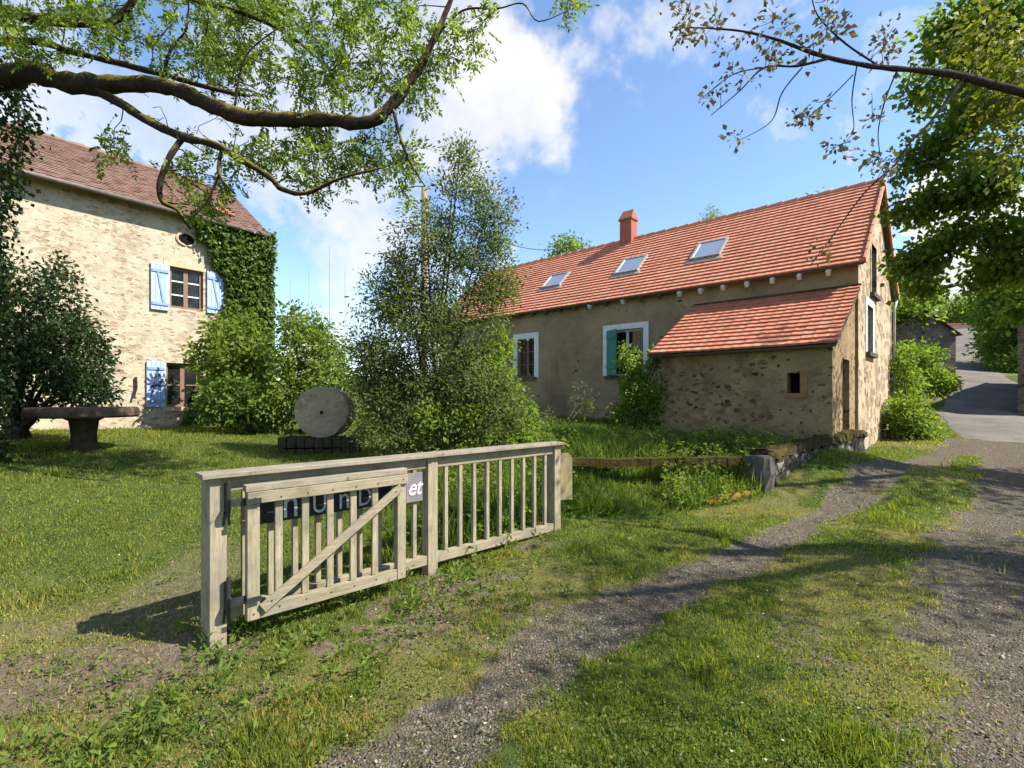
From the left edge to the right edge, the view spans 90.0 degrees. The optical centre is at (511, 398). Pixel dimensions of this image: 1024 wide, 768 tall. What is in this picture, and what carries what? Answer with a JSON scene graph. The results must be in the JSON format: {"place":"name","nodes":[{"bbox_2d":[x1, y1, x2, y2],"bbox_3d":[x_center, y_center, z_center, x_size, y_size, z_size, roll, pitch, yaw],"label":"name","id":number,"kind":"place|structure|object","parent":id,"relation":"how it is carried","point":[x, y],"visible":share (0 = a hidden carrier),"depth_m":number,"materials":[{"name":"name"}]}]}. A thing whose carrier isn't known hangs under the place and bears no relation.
{"place":"outdoors","nodes":[
{"label":"outdoors","id":0,"kind":"place"},
{"bbox_2d":[0,331,1023,767],"bbox_3d":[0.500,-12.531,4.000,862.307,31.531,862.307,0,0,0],"label":"ground","id":1,"kind":"structure","parent":0,"point":[1002,457],"depth_m":3.63,"materials":[{"name":"green plant"}]},
{"bbox_2d":[0,249,127,439],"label":"dark laurel","id":2,"kind":"object","parent":1,"relation":"on","point":[72,371],"visible":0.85,"depth_m":9.26,"materials":[{"name":"green plant"}]},
{"bbox_2d":[21,407,139,451],"bbox_3d":[-7.107,0.572,8.500,1.508,0.855,1.508,0,0,0],"label":"millstone table","id":3,"kind":"object","parent":1,"relation":"on","point":[83,422],"visible":0.94,"depth_m":8.29,"materials":[{"name":"grey stone"}]},
{"bbox_2d":[0,121,270,430],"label":"tall house","id":4,"kind":"structure","parent":1,"relation":"on","point":[154,282],"depth_m":13.42,"materials":[{"name":"beige stone"}]},
{"bbox_2d":[162,363,198,410],"bbox_3d":[-9.228,-0.308,14.364,0.230,1.333,1.058,0,0,37],"label":"window","id":5,"kind":"structure","parent":4,"relation":"in","point":[179,380],"depth_m":14.34,"materials":[{"name":"brown wood"}]},
{"bbox_2d":[164,257,208,310],"bbox_3d":[-9.191,-3.166,14.437,0.162,1.338,1.148,0,0,37],"label":"window","id":6,"kind":"structure","parent":4,"relation":"in","point":[185,285],"depth_m":14.45,"materials":[{"name":"brown wood"}]},
{"bbox_2d":[176,232,196,246],"bbox_3d":[-9.136,-4.454,14.371,0.070,0.401,0.540,0,0,37],"label":"oval window","id":7,"kind":"structure","parent":4,"relation":"in","point":[183,239],"depth_m":14.37,"materials":[{"name":"stone"}]},
{"bbox_2d":[180,221,278,425],"bbox_3d":[-8.252,-2.060,15.791,1.948,6.395,3.419,0,0,0],"label":"ivy","id":8,"kind":"object","parent":4,"relation":"attached to","point":[261,300],"visible":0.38,"depth_m":15.38,"materials":[{"name":"green plant"}]},
{"bbox_2d":[176,303,280,427],"bbox_3d":[-7.210,-0.802,13.069,2.999,3.409,2.249,0,0,0],"label":"elder bush","id":9,"kind":"object","parent":1,"relation":"on","point":[247,355],"visible":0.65,"depth_m":12.82,"materials":[{"name":"green plant"}]},
{"bbox_2d":[186,368,289,434],"bbox_3d":[-6.265,0.194,11.944,2.368,1.765,1.754,0,0,0],"label":"viburnum","id":10,"kind":"object","parent":1,"relation":"on","point":[242,404],"visible":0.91,"depth_m":11.68,"materials":[{"name":"green plant"}]},
{"bbox_2d":[290,277,290,365],"bbox_3d":[-7.363,-1.565,17.006,0.032,4.898,0.039,0,0,0],"label":"garden cane","id":11,"kind":"object","parent":1,"relation":"on","point":[290,304],"visible":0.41,"depth_m":17.01,"materials":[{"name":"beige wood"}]},
{"bbox_2d":[0,0,599,229],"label":"ash tree","id":12,"kind":"object","parent":1,"relation":"on","point":[22,73],"visible":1,"depth_m":6.55,"materials":[{"name":"green plant"}]},
{"bbox_2d":[0,50,54,465],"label":"ivy","id":13,"kind":"object","parent":12,"relation":"attached to","point":[9,175],"visible":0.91,"depth_m":7.42,"materials":[{"name":"green plant"}]},
{"bbox_2d":[253,299,363,432],"bbox_3d":[-4.574,-0.777,12.246,2.758,3.420,2.110,0,0,0],"label":"flowering elder","id":14,"kind":"object","parent":1,"relation":"on","point":[322,372],"visible":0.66,"depth_m":12.04,"materials":[{"name":"green plant"}]},
{"bbox_2d":[275,301,355,390],"bbox_3d":[-9.414,-1.835,24.015,4.537,5.234,3.424,0,0,0],"label":"garden tree","id":15,"kind":"object","parent":1,"relation":"on","point":[316,319],"visible":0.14,"depth_m":23.72,"materials":[{"name":"green plant"}]},
{"bbox_2d":[278,435,364,454],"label":"stone plinth","id":16,"kind":"structure","parent":1,"relation":"on","point":[295,444],"depth_m":9.12,"materials":[{"name":"grey stone"}]},
{"bbox_2d":[294,387,348,437],"bbox_3d":[-3.477,0.265,9.382,0.947,0.950,0.174,0,0,-11],"label":"millstone","id":17,"kind":"object","parent":16,"relation":"on","point":[321,412],"visible":0.96,"depth_m":9.30,"materials":[{"name":"stone"}]},
{"bbox_2d":[331,388,355,436],"bbox_3d":[-3.417,0.262,9.615,0.932,0.927,0.200,0,0,-10],"label":"millstone","id":18,"kind":"object","parent":16,"relation":"on","point":[351,410],"visible":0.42,"depth_m":9.58,"materials":[{"name":"stone"}]},
{"bbox_2d":[329,245,329,344],"bbox_3d":[-5.885,-2.006,16.506,0.032,5.843,0.039,0,0,0],"label":"garden cane","id":19,"kind":"object","parent":1,"relation":"on","point":[329,289],"visible":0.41,"depth_m":16.50,"materials":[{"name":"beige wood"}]},
{"bbox_2d":[195,441,564,649],"bbox_3d":[-0.753,1.112,4.449,3.460,1.276,0.265,0,0,-44],"label":"wooden fence","id":20,"kind":"object","parent":1,"relation":"on","point":[214,554],"visible":0.77,"depth_m":4.16,"materials":[{"name":"brown wood"}]},
{"bbox_2d":[222,467,407,623],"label":"garden gate","id":21,"kind":"structure","parent":20,"relation":"attached to","point":[276,601],"depth_m":3.53,"materials":[{"name":"brown wood"}]},
{"bbox_2d":[260,475,393,523],"bbox_3d":[-1.336,0.735,3.778,1.050,0.220,0.030,0,0,-44],"label":"name board","id":22,"kind":"object","parent":20,"relation":"attached to","point":[292,507],"visible":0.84,"depth_m":3.70,"materials":[{"name":"black"}]},
{"bbox_2d":[406,472,422,502],"bbox_3d":[-0.818,0.745,4.280,0.162,0.240,0.026,0,0,-44],"label":"slate sign","id":23,"kind":"object","parent":20,"relation":"attached to","point":[414,484],"visible":0.91,"depth_m":4.27,"materials":[{"name":"stone"}]},
{"bbox_2d":[420,187,427,367],"bbox_3d":[-2.400,-2.320,13.988,0.200,6.871,0.225,0,0,0],"label":"utility pole","id":24,"kind":"object","parent":1,"relation":"on","point":[423,192],"visible":0.24,"depth_m":13.93,"materials":[{"name":"grey wood"}]},
{"bbox_2d":[430,202,561,249],"bbox_3d":[-0.147,-5.604,17.300,0.025,0.892,7.885,0,0,33],"label":"overhead cable","id":25,"kind":"object","parent":24,"relation":"attached to","point":[509,244],"visible":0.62,"depth_m":18.36,"materials":[{"name":"black metal"}]},
{"bbox_2d":[3,503,860,759],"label":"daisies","id":26,"kind":"object","parent":1,"relation":"on","point":[574,588],"visible":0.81,"depth_m":3.08,"materials":[{"name":"white plant"}]},
{"bbox_2d":[333,127,542,463],"bbox_3d":[-1.245,-1.688,8.629,3.480,5.800,2.418,0,0,0],"label":"willow shrub","id":27,"kind":"object","parent":1,"relation":"on","point":[410,384],"visible":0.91,"depth_m":8.45,"materials":[{"name":"green plant"}]},
{"bbox_2d":[410,313,549,450],"bbox_3d":[-0.485,-0.199,8.494,1.725,2.645,2.575,0,0,33],"label":"hazel bush","id":28,"kind":"object","parent":1,"relation":"on","point":[432,418],"visible":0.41,"depth_m":8.31,"materials":[{"name":"green plant"}]},
{"bbox_2d":[0,385,1023,767],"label":"turf","id":29,"kind":"structure","parent":1,"relation":"on","point":[860,737],"depth_m":3.53,"materials":[{"name":"green plant"}]},
{"bbox_2d":[0,442,1023,767],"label":"weeds","id":30,"kind":"object","parent":1,"relation":"on","point":[90,740],"visible":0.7,"depth_m":2.90,"materials":[{"name":"green plant"}]},
{"bbox_2d":[530,375,599,429],"bbox_3d":[1.515,0.274,12.997,2.157,1.773,1.528,0,0,-32],"label":"bramble","id":31,"kind":"object","parent":1,"relation":"on","point":[550,418],"visible":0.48,"depth_m":13.44,"materials":[{"name":"green plant"}]},
{"bbox_2d":[538,229,592,258],"bbox_3d":[3.160,-5.146,30.945,3.782,10.371,4.215,0,0,0],"label":"birch tree","id":32,"kind":"object","parent":1,"relation":"on","point":[571,245],"visible":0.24,"depth_m":30.63,"materials":[{"name":"green plant"}]},
{"bbox_2d":[561,453,571,499],"bbox_3d":[0.599,0.877,5.750,0.150,0.520,0.040,0,0,-11],"label":"wooden board","id":33,"kind":"object","parent":1,"relation":"on","point":[566,476],"visible":0.69,"depth_m":5.73,"materials":[{"name":"beige wood"}]},
{"bbox_2d":[363,413,814,555],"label":"rank grass","id":34,"kind":"structure","parent":1,"relation":"on","point":[592,499],"depth_m":7.30,"materials":[{"name":"green plant"}]},
{"bbox_2d":[406,421,818,547],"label":"nettles","id":35,"kind":"object","parent":1,"relation":"on","point":[678,490],"visible":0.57,"depth_m":8.14,"materials":[{"name":"green plant"}]},
{"bbox_2d":[605,338,670,431],"bbox_3d":[3.052,-0.230,12.371,1.647,2.535,1.402,0,0,14],"label":"fruit bush","id":36,"kind":"object","parent":1,"relation":"on","point":[637,399],"visible":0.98,"depth_m":12.25,"materials":[{"name":"green plant"}]},
{"bbox_2d":[572,456,743,466],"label":"timber beam","id":37,"kind":"structure","parent":1,"relation":"on","point":[626,461],"depth_m":7.58,"materials":[{"name":"brown wood"}]},
{"bbox_2d":[439,177,899,449],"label":"stone house","id":38,"kind":"structure","parent":1,"relation":"on","point":[739,319],"depth_m":13.43,"materials":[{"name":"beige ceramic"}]},
{"bbox_2d":[513,332,538,379],"bbox_3d":[0.519,-1.490,18.351,1.200,1.660,0.260,0,0,43],"label":"window","id":39,"kind":"structure","parent":38,"relation":"in","point":[529,354],"depth_m":18.39,"materials":[{"name":"white wood"}]},
{"bbox_2d":[603,321,648,378],"bbox_3d":[3.481,-1.440,15.629,1.560,1.660,0.280,0,0,43],"label":"window","id":40,"kind":"structure","parent":38,"relation":"in","point":[633,336],"depth_m":15.63,"materials":[{"name":"white paint"}]},
{"bbox_2d":[866,296,877,357],"bbox_3d":[8.866,-1.735,12.731,0.250,1.430,1.240,0,0,43],"label":"window","id":41,"kind":"structure","parent":38,"relation":"in","point":[869,302],"depth_m":12.91,"materials":[{"name":"white paint"}]},
{"bbox_2d":[870,239,880,301],"bbox_3d":[9.259,-3.290,13.157,0.250,1.480,1.100,0,0,43],"label":"window","id":42,"kind":"structure","parent":38,"relation":"in","point":[873,294],"depth_m":12.97,"materials":[{"name":"beige stone"}]},
{"bbox_2d":[698,199,721,220],"bbox_3d":[13.185,-6.990,34.055,4.017,12.285,4.435,0,0,0],"label":"fir tree","id":43,"kind":"object","parent":1,"relation":"on","point":[713,215],"visible":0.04,"depth_m":33.85,"materials":[{"name":"green plant"}]},
{"bbox_2d":[669,489,753,508],"bbox_3d":[2.801,1.432,7.140,1.448,0.238,0.205,0,0,-24],"label":"mossy kerbstone","id":44,"kind":"object","parent":1,"relation":"on","point":[735,496],"visible":0.41,"depth_m":7.17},
{"bbox_2d":[742,455,774,492],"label":"stone pillar","id":45,"kind":"structure","parent":1,"relation":"on","point":[764,467],"depth_m":7.57,"materials":[{"name":"grey stone"}]},
{"bbox_2d":[750,429,867,486],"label":"stone wall","id":46,"kind":"structure","parent":1,"relation":"on","point":[789,457],"depth_m":8.62,"materials":[{"name":"grey stone"}]},
{"bbox_2d":[658,0,1023,265],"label":"walnut tree","id":47,"kind":"object","parent":1,"relation":"on","point":[980,60],"visible":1,"depth_m":5.13,"materials":[{"name":"green plant"}]},
{"bbox_2d":[880,340,950,441],"bbox_3d":[11.231,-0.114,14.630,1.902,3.273,3.370,0,0,37],"label":"bush","id":48,"kind":"object","parent":1,"relation":"on","point":[915,425],"visible":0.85,"depth_m":13.94,"materials":[{"name":"green plant"}]},
{"bbox_2d":[891,269,957,338],"bbox_3d":[22.271,-4.680,29.242,4.883,7.481,7.662,0,0,43],"label":"tree","id":49,"kind":"object","parent":1,"relation":"on","point":[902,313],"visible":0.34,"depth_m":27.13,"materials":[{"name":"green plant"}]},
{"bbox_2d":[891,310,962,381],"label":"stone barn","id":50,"kind":"structure","parent":1,"relation":"on","point":[943,329],"depth_m":26.75,"materials":[{"name":"grey stone"}]},
{"bbox_2d":[891,336,963,405],"bbox_3d":[16.737,-1.077,20.939,2.711,3.353,5.156,0,0,38],"label":"lane shrub","id":51,"kind":"object","parent":1,"relation":"on","point":[939,380],"visible":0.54,"depth_m":20.74,"materials":[{"name":"green plant"}]},
{"bbox_2d":[869,0,1023,336],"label":"maple tree","id":52,"kind":"object","parent":1,"relation":"on","point":[998,261],"visible":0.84,"depth_m":8.57,"materials":[{"name":"green plant"}]},
{"bbox_2d":[935,290,983,323],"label":"hilltop ash","id":53,"kind":"object","parent":1,"relation":"on","point":[955,311],"visible":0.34,"depth_m":85.75,"materials":[{"name":"green plant"}]},
{"bbox_2d":[948,323,982,328],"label":"cottage","id":54,"kind":"structure","parent":1,"relation":"on","point":[958,325],"depth_m":73.69,"materials":[{"name":"grey ceramic"}]},
{"bbox_2d":[955,280,1023,370],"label":"roadside oak","id":55,"kind":"object","parent":1,"relation":"on","point":[998,340],"visible":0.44,"depth_m":34.99,"materials":[{"name":"green plant"}]},
{"bbox_2d":[972,345,1017,372],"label":"hedge","id":56,"kind":"object","parent":1,"relation":"on","point":[1010,365],"visible":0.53,"depth_m":32.27,"materials":[{"name":"green plant"}]},
{"bbox_2d":[1009,323,1023,413],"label":"roadside barn","id":57,"kind":"structure","parent":1,"relation":"on","point":[1019,332],"depth_m":19.94,"materials":[{"name":"brown stone"}]},
{"bbox_2d":[0,0,1023,380],"label":"sky","id":58,"kind":"structure","parent":0,"point":[597,122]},
{"bbox_2d":[3,481,1023,767],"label":"leaf litter","id":59,"kind":"object","parent":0,"point":[581,667],"visible":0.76,"depth_m":2.99,"materials":[{"name":"brown plant"}]},
{"bbox_2d":[327,458,1023,767],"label":"gravel","id":60,"kind":"structure","parent":0,"point":[463,721],"depth_m":3.19,"materials":[{"name":"grey gravel"}]},
{"bbox_2d":[935,328,1023,442],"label":"road","id":61,"kind":"structure","parent":0,"point":[984,407],"depth_m":21.48,"materials":[{"name":"grey asphalt"}]}
]}

